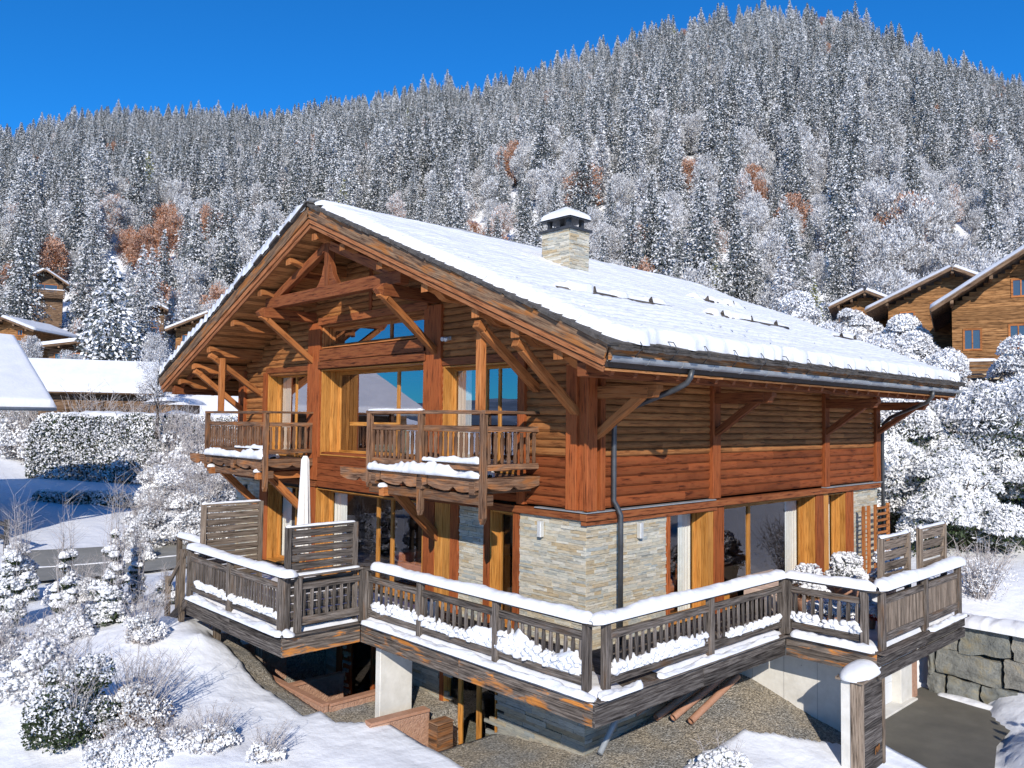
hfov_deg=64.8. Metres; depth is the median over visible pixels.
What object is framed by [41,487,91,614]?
shrub
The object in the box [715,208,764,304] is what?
spruce tree
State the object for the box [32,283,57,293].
window
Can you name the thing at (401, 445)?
chair
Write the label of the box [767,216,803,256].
broadleaf tree
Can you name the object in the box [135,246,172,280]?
broadleaf tree
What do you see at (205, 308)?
broadleaf tree
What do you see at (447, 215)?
spruce tree
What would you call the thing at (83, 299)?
spruce tree
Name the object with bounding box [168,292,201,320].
broadleaf tree
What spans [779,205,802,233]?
broadleaf tree
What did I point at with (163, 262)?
spruce tree
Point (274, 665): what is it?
retaining wall
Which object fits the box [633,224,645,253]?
broadleaf tree
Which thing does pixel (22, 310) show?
spruce tree
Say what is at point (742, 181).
broadleaf tree
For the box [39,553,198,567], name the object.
snow rut
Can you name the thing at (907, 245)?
broadleaf tree
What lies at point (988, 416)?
tree
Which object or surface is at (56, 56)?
sky
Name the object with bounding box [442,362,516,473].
window
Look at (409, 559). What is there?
sofa
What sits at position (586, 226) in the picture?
broadleaf tree
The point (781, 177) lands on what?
broadleaf tree
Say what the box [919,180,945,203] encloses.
broadleaf tree
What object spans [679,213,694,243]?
broadleaf tree
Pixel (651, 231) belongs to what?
spruce tree
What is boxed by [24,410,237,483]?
hedge
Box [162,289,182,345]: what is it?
broadleaf tree
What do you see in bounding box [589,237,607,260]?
broadleaf tree
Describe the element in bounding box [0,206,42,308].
spruce tree
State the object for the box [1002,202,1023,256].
spruce tree
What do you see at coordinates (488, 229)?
spruce tree
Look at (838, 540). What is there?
shutter
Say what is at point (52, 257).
broadleaf tree
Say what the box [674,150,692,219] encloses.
spruce tree
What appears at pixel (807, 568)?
potted shrub
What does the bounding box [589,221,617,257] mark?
broadleaf tree
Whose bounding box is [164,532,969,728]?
terrace
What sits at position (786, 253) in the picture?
larch tree
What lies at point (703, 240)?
spruce tree
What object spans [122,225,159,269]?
broadleaf tree
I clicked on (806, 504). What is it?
terrace door
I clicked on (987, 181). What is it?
spruce tree
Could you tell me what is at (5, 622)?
shrub
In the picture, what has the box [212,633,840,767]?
gravel ground
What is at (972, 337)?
window
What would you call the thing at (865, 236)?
broadleaf tree
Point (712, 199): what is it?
broadleaf tree
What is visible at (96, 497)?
hedge
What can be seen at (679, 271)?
broadleaf tree
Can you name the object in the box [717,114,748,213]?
spruce tree
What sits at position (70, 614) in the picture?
shrub
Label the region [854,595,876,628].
potted shrub
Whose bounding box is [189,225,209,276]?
spruce tree
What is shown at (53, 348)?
house
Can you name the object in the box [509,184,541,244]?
spruce tree
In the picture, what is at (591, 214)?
broadleaf tree
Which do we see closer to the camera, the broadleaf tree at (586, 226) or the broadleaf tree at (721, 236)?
the broadleaf tree at (721, 236)
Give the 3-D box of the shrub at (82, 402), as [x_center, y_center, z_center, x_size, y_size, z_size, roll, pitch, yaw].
[-27.669,2.856,53.659,4.790,6.618,4.694,-1,-3,26]
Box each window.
[17,329,23,335]
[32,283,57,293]
[54,353,66,358]
[181,334,186,340]
[268,374,306,456]
[320,362,422,457]
[323,311,423,348]
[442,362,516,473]
[489,510,512,628]
[670,512,706,624]
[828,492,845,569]
[900,311,914,315]
[963,328,981,350]
[1008,323,1023,348]
[1011,278,1023,297]
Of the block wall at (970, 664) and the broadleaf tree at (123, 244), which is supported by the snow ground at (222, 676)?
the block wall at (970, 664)
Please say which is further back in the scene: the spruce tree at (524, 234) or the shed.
the spruce tree at (524, 234)
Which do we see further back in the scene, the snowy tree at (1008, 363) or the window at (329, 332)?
the snowy tree at (1008, 363)
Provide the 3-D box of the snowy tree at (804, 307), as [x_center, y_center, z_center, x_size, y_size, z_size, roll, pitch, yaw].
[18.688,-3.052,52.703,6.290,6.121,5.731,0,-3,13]
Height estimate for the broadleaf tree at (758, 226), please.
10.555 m
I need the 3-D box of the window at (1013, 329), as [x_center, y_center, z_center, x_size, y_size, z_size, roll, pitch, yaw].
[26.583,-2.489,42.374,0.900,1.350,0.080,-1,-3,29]
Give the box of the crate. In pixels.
[428,716,453,751]
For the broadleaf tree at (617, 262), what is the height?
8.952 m
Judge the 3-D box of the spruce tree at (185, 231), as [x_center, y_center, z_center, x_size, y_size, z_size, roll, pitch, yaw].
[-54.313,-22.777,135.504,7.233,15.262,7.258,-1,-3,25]
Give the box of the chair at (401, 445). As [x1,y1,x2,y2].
[375,430,414,453]
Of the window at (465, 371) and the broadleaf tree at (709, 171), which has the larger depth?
the broadleaf tree at (709, 171)
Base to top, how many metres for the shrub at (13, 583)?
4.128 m
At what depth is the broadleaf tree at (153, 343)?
70.00 m
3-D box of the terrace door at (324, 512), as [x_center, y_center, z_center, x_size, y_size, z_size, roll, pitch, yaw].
[-3.564,4.029,20.962,0.694,2.360,4.970,3,-4,-43]
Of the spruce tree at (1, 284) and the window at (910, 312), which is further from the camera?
the spruce tree at (1, 284)
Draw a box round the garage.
[883,649,917,718]
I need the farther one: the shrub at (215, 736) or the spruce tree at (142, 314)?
the spruce tree at (142, 314)
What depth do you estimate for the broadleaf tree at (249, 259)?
107.31 m
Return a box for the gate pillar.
[835,659,885,767]
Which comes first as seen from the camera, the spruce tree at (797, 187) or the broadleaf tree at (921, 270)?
the broadleaf tree at (921, 270)
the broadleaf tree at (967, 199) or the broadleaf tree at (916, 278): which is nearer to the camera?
the broadleaf tree at (916, 278)
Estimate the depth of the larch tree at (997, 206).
107.91 m
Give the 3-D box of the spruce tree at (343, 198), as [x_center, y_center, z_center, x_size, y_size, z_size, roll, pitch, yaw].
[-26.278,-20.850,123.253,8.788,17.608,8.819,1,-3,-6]
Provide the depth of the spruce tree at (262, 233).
118.59 m
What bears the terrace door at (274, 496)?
in the chalet at (575, 421)
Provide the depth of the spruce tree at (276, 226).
110.11 m
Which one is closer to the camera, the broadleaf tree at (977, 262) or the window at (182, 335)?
the window at (182, 335)
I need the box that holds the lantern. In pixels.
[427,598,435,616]
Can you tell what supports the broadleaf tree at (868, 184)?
on the snow ground at (222, 676)
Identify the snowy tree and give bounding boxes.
[778,289,843,333]
[817,320,867,340]
[836,307,884,339]
[861,332,922,361]
[865,312,943,351]
[891,398,964,435]
[896,329,957,371]
[922,346,992,405]
[985,333,1023,384]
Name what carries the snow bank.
on the snow ground at (222, 676)
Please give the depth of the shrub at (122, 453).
50.78 m
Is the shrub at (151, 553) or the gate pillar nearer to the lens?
the gate pillar
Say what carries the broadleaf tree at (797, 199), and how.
on the snow ground at (222, 676)
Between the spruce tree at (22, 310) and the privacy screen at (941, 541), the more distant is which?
the spruce tree at (22, 310)
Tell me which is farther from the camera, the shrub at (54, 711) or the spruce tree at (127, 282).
the spruce tree at (127, 282)
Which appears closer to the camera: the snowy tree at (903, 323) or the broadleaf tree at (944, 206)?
the snowy tree at (903, 323)
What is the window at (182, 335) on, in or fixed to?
in the chalet at (181, 329)
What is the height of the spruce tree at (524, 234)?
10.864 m
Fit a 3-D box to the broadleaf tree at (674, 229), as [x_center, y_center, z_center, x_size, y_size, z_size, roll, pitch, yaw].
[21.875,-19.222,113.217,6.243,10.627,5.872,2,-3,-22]
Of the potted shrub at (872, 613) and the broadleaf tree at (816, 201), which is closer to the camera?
the potted shrub at (872, 613)
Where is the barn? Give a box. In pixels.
[28,358,163,448]
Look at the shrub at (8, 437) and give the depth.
55.89 m
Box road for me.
[3,537,234,580]
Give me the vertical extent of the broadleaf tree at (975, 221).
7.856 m
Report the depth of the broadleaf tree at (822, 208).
118.69 m
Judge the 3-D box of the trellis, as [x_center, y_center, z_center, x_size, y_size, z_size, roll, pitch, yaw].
[10.636,4.516,23.573,1.810,1.980,0.070,3,-4,-43]
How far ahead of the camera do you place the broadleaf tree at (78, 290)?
120.42 m
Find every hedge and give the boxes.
[0,410,37,436]
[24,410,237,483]
[31,488,147,507]
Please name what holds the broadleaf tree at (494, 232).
on the snow ground at (222, 676)
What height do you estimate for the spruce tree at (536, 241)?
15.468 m
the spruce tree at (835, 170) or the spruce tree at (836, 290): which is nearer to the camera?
the spruce tree at (836, 290)
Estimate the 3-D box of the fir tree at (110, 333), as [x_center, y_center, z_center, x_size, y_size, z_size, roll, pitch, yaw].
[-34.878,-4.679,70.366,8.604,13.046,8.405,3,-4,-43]
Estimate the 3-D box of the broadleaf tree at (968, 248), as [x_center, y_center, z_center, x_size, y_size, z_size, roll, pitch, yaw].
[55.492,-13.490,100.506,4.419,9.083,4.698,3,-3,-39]
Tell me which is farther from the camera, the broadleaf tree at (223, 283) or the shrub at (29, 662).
the broadleaf tree at (223, 283)
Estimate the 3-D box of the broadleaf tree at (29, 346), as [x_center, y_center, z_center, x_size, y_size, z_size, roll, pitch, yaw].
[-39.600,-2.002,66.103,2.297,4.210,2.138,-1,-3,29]
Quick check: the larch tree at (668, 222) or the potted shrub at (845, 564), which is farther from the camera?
the larch tree at (668, 222)
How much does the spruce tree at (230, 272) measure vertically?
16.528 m
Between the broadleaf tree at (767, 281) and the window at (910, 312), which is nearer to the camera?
the window at (910, 312)
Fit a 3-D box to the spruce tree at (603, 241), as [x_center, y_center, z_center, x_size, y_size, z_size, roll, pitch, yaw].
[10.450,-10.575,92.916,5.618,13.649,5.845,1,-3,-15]
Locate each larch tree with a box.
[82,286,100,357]
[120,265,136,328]
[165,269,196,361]
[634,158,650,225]
[653,197,675,270]
[708,257,722,291]
[740,174,766,239]
[770,237,800,310]
[980,190,1003,248]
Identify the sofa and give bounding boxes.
[394,549,420,586]
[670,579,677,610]
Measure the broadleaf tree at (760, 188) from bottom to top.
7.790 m
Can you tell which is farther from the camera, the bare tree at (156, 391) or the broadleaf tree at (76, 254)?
the broadleaf tree at (76, 254)
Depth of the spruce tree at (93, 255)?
130.57 m
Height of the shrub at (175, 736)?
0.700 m
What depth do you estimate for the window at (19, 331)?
75.23 m
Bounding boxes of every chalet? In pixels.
[0,315,79,357]
[157,197,965,755]
[164,310,207,349]
[828,287,887,330]
[864,264,978,350]
[929,245,1023,383]
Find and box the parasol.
[295,456,310,601]
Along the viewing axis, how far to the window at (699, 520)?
18.22 m
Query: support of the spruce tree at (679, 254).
on the snow ground at (222, 676)
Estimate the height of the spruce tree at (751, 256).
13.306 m
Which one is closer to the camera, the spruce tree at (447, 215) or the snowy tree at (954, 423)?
the snowy tree at (954, 423)
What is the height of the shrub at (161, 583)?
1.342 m
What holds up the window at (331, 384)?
in the chalet at (575, 421)
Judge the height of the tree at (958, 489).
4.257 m
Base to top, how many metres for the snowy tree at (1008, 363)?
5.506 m
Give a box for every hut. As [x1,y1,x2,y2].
[25,268,69,328]
[147,302,168,359]
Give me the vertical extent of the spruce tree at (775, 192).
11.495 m
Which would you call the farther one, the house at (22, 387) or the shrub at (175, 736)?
the house at (22, 387)
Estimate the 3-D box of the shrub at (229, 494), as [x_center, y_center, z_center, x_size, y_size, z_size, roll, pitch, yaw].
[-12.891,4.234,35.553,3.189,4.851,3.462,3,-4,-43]
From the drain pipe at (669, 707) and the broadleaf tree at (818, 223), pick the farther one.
the broadleaf tree at (818, 223)
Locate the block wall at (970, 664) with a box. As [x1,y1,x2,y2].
[927,612,1023,703]
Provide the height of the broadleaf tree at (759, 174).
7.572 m
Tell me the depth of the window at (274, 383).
24.97 m
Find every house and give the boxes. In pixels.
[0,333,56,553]
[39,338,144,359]
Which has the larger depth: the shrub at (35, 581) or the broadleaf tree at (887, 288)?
the broadleaf tree at (887, 288)
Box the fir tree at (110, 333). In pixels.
[73,256,146,360]
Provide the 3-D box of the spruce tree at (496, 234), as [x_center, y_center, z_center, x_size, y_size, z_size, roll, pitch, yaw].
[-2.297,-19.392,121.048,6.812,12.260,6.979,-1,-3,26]
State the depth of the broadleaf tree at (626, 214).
122.50 m
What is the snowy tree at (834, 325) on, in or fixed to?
on the snow ground at (222, 676)
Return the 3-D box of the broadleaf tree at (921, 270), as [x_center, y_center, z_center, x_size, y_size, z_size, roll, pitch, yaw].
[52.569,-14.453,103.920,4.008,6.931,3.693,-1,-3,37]
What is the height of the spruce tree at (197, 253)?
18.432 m
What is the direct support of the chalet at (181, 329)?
on the snow ground at (222, 676)
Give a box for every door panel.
[883,661,891,683]
[885,681,891,704]
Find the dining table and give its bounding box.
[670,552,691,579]
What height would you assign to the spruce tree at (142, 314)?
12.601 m
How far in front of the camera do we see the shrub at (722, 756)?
14.04 m
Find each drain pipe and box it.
[653,687,703,720]
[670,678,725,720]
[688,674,740,723]
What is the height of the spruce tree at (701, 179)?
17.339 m
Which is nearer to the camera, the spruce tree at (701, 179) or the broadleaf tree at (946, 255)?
the broadleaf tree at (946, 255)
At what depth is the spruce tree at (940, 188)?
123.45 m
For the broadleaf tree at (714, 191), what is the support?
on the snow ground at (222, 676)
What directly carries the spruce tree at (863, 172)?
on the snow ground at (222, 676)
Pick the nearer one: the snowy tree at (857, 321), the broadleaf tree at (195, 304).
the snowy tree at (857, 321)
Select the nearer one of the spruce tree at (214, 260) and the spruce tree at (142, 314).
the spruce tree at (142, 314)
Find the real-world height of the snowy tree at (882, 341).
6.009 m
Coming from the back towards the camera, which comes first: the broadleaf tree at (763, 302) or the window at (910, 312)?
the broadleaf tree at (763, 302)
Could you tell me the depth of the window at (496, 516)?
17.33 m
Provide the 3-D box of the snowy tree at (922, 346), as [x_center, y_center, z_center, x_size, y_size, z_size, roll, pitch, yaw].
[22.252,-0.727,44.230,4.643,4.587,4.730,0,-3,17]
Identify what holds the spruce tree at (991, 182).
on the snow ground at (222, 676)
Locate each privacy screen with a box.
[200,499,263,588]
[284,520,358,629]
[877,529,910,595]
[916,521,946,584]
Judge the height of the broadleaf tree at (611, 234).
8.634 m
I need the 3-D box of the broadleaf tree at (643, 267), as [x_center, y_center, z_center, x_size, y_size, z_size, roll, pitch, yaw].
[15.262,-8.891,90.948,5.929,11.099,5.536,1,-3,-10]
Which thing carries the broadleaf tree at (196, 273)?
on the hill
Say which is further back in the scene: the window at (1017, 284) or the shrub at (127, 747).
the window at (1017, 284)
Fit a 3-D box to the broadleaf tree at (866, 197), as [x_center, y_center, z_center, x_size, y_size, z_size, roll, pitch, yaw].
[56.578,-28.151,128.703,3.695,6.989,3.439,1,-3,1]
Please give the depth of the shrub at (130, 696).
15.29 m
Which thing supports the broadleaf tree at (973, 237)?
on the snow ground at (222, 676)
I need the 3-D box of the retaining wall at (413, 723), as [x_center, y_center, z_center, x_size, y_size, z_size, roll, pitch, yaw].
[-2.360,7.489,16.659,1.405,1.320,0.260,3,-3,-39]
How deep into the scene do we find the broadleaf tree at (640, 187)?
135.92 m
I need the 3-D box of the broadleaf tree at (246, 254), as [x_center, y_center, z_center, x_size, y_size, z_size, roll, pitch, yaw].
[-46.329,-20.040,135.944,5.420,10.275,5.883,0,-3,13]
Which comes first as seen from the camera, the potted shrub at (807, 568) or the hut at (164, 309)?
the potted shrub at (807, 568)
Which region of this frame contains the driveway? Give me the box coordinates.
[885,687,1009,767]
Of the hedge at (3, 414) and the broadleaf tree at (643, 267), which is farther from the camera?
the broadleaf tree at (643, 267)
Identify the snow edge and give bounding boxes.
[937,693,992,709]
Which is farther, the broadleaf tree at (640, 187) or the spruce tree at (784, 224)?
the broadleaf tree at (640, 187)
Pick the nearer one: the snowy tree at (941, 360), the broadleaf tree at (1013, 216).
the snowy tree at (941, 360)
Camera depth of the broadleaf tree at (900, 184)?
124.43 m
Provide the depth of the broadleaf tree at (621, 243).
116.66 m
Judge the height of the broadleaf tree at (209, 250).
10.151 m
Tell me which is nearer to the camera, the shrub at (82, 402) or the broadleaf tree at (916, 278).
the shrub at (82, 402)
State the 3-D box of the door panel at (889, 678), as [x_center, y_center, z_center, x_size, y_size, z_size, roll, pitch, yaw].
[8.113,7.081,18.872,3.700,0.488,0.050,3,-4,-43]
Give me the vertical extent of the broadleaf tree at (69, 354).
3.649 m
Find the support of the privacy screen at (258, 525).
on the terrace
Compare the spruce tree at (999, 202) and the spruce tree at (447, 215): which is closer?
the spruce tree at (999, 202)
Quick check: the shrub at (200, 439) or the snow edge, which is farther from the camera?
the shrub at (200, 439)
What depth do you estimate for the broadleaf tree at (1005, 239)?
102.64 m
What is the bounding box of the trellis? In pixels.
[861,503,889,573]
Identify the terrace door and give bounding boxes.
[266,483,305,569]
[314,488,422,600]
[724,495,814,609]
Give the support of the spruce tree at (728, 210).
on the snow ground at (222, 676)
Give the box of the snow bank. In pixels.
[988,691,1023,767]
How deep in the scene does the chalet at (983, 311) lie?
42.95 m
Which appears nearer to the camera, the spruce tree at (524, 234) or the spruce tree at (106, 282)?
the spruce tree at (106, 282)
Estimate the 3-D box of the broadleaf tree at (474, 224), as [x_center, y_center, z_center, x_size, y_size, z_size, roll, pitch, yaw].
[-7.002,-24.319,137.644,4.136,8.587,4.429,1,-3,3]
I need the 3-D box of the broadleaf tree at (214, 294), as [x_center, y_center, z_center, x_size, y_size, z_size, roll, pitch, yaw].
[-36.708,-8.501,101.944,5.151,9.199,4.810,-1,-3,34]
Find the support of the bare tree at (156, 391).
on the snow ground at (222, 676)
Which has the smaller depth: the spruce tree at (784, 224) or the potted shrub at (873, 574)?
the potted shrub at (873, 574)
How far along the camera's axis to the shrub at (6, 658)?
17.09 m
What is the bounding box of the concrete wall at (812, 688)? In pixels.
[740,642,842,731]
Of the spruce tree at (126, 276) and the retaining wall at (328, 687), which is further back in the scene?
the spruce tree at (126, 276)
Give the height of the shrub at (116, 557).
4.114 m
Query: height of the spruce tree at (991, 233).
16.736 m
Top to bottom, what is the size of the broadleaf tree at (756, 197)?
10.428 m
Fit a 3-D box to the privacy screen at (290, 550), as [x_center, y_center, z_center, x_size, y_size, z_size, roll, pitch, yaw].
[-3.967,3.951,16.831,1.685,2.167,0.140,3,-4,-43]
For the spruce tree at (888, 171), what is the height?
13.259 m
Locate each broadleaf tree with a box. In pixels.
[0,260,14,286]
[0,282,24,314]
[18,335,44,357]
[35,232,71,279]
[57,350,82,358]
[65,246,96,275]
[69,318,85,337]
[72,277,92,299]
[113,225,141,265]
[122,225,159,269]
[133,272,175,310]
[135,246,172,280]
[141,331,167,361]
[156,264,184,294]
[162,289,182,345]
[168,258,208,313]
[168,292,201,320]
[199,280,228,308]
[200,298,215,311]
[201,237,223,271]
[205,279,229,300]
[235,236,254,271]
[238,254,254,270]
[464,218,482,232]
[477,224,510,240]
[479,208,506,239]
[577,223,594,240]
[586,206,605,230]
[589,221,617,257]
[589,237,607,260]
[592,226,621,262]
[605,225,628,260]
[608,259,633,268]
[609,200,641,256]
[629,165,663,203]
[631,255,658,272]
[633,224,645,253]
[640,196,659,226]
[648,208,688,254]
[654,189,684,222]
[658,201,688,235]
[670,265,685,278]
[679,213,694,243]
[681,261,722,289]
[685,180,722,219]
[687,151,723,191]
[707,216,729,260]
[710,193,735,223]
[730,169,755,210]
[734,190,769,236]
[738,201,777,242]
[739,230,769,260]
[744,162,765,188]
[752,178,772,212]
[752,229,788,287]
[752,279,776,308]
[753,171,772,197]
[755,260,777,294]
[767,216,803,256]
[773,192,813,236]
[778,157,813,193]
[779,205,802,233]
[798,250,832,297]
[802,175,821,204]
[807,206,837,255]
[809,194,830,213]
[809,209,838,251]
[813,202,836,214]
[840,214,888,292]
[850,235,896,290]
[858,177,879,192]
[858,189,872,207]
[861,264,915,294]
[869,173,908,210]
[871,221,928,282]
[906,246,935,278]
[907,272,928,282]
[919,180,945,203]
[926,188,957,241]
[926,240,964,273]
[928,230,978,269]
[943,183,964,228]
[949,240,976,263]
[952,257,995,272]
[958,187,983,228]
[958,241,1006,271]
[961,205,985,237]
[961,229,982,258]
[978,235,1015,265]
[982,217,1023,250]
[999,198,1023,220]
[1007,185,1023,212]
[1007,202,1023,229]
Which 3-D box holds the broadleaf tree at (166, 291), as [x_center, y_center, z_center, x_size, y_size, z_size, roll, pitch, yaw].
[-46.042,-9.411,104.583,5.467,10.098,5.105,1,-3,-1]
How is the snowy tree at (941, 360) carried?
on the snow ground at (222, 676)
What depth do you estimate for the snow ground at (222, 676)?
17.28 m
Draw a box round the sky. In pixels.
[0,0,1023,137]
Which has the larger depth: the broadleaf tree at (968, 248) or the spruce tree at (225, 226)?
the spruce tree at (225, 226)
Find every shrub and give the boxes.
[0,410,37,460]
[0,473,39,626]
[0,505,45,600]
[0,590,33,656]
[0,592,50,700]
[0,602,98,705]
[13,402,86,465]
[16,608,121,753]
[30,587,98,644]
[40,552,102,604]
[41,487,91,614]
[60,378,136,475]
[80,704,172,767]
[83,530,136,627]
[88,466,141,603]
[97,391,164,481]
[99,635,202,738]
[108,573,177,645]
[116,483,174,547]
[121,500,155,602]
[122,535,156,562]
[125,436,199,513]
[142,392,203,471]
[146,709,199,753]
[148,561,174,606]
[163,447,229,545]
[168,403,236,491]
[180,697,242,755]
[185,425,236,524]
[244,712,295,763]
[688,728,752,767]
[793,563,830,611]
[806,598,855,620]
[825,551,868,596]
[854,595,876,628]
[868,550,901,594]
[947,532,1020,600]
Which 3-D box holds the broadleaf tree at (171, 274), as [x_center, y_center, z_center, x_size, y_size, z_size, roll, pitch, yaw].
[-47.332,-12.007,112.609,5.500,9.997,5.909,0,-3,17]
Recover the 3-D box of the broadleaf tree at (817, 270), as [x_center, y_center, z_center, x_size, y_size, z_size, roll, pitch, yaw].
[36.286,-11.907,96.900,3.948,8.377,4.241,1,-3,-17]
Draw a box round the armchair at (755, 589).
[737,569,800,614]
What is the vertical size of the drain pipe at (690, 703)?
0.690 m
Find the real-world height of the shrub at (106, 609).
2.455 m
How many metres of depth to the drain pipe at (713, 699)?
16.52 m
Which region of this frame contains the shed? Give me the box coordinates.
[144,397,205,446]
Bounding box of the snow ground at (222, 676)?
[0,150,1023,767]
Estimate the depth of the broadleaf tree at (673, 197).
126.42 m
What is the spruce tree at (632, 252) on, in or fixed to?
on the snow ground at (222, 676)
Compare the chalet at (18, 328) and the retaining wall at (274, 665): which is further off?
the chalet at (18, 328)
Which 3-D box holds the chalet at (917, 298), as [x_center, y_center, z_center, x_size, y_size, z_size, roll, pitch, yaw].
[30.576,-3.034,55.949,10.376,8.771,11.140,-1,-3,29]
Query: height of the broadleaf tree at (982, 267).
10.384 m
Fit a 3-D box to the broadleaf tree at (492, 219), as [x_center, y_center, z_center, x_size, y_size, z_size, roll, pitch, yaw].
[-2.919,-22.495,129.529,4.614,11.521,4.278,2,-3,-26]
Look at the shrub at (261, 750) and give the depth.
14.65 m
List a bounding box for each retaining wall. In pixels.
[243,643,286,678]
[271,674,328,712]
[290,671,343,701]
[327,689,374,711]
[365,706,429,746]
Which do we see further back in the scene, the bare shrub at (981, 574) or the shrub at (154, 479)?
the shrub at (154, 479)
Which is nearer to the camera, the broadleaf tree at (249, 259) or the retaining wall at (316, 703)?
the retaining wall at (316, 703)
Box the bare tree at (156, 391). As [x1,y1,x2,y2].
[131,341,175,438]
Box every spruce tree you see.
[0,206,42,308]
[0,223,53,322]
[0,261,6,314]
[58,244,99,333]
[63,194,111,297]
[98,266,119,312]
[120,263,136,298]
[123,243,173,361]
[133,247,173,356]
[155,229,180,330]
[172,207,204,288]
[177,203,213,310]
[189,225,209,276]
[204,202,244,293]
[205,214,246,290]
[206,236,222,294]
[244,208,271,262]
[269,220,280,237]
[340,195,347,203]
[415,199,426,221]
[441,200,455,226]
[450,196,469,230]
[484,219,491,236]
[491,215,503,238]
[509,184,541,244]
[521,228,528,244]
[529,230,541,246]
[535,195,546,238]
[545,181,561,227]
[596,182,623,260]
[597,233,609,262]
[618,198,647,268]
[626,173,673,270]
[655,133,693,222]
[670,223,688,276]
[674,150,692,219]
[680,170,725,283]
[680,183,728,294]
[711,152,741,246]
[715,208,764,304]
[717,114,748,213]
[735,222,768,304]
[765,192,808,294]
[766,164,782,222]
[774,117,819,204]
[779,123,814,217]
[798,208,823,276]
[807,167,867,291]
[820,232,853,323]
[821,137,848,205]
[823,150,845,212]
[827,142,870,256]
[849,128,876,200]
[879,145,896,191]
[893,130,933,209]
[926,182,961,242]
[967,163,985,227]
[971,176,1002,232]
[972,173,1002,238]
[974,186,1009,260]
[979,176,1001,239]
[984,186,1005,228]
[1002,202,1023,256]
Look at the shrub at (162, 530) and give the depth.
32.32 m
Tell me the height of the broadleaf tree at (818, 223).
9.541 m
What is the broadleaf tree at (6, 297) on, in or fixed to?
on the hill
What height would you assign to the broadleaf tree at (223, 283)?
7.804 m
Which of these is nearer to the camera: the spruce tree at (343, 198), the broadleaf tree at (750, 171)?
the spruce tree at (343, 198)
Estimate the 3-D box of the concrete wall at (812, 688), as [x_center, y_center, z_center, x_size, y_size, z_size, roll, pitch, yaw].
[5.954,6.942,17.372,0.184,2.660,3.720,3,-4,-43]
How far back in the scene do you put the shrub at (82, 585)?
23.40 m
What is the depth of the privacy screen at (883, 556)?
16.48 m
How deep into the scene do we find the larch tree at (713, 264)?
94.16 m
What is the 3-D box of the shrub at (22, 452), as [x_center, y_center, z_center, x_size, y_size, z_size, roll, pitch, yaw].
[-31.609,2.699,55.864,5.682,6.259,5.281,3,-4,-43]
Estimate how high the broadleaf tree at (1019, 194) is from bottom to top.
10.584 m
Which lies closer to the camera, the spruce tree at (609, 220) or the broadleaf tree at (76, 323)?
the broadleaf tree at (76, 323)
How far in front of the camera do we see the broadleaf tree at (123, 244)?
138.11 m
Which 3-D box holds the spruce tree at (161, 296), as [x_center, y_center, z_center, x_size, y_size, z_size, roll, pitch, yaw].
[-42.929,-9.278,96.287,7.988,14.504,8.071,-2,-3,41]
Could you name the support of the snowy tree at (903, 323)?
on the snow ground at (222, 676)
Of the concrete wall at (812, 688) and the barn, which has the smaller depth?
the concrete wall at (812, 688)
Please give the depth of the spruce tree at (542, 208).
134.24 m
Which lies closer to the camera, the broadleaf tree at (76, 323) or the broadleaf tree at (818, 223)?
the broadleaf tree at (76, 323)
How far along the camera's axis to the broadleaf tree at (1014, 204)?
119.47 m
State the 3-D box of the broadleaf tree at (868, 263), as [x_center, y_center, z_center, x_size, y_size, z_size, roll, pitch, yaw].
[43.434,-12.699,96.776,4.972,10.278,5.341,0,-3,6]
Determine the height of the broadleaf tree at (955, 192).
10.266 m
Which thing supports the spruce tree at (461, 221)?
on the snow ground at (222, 676)

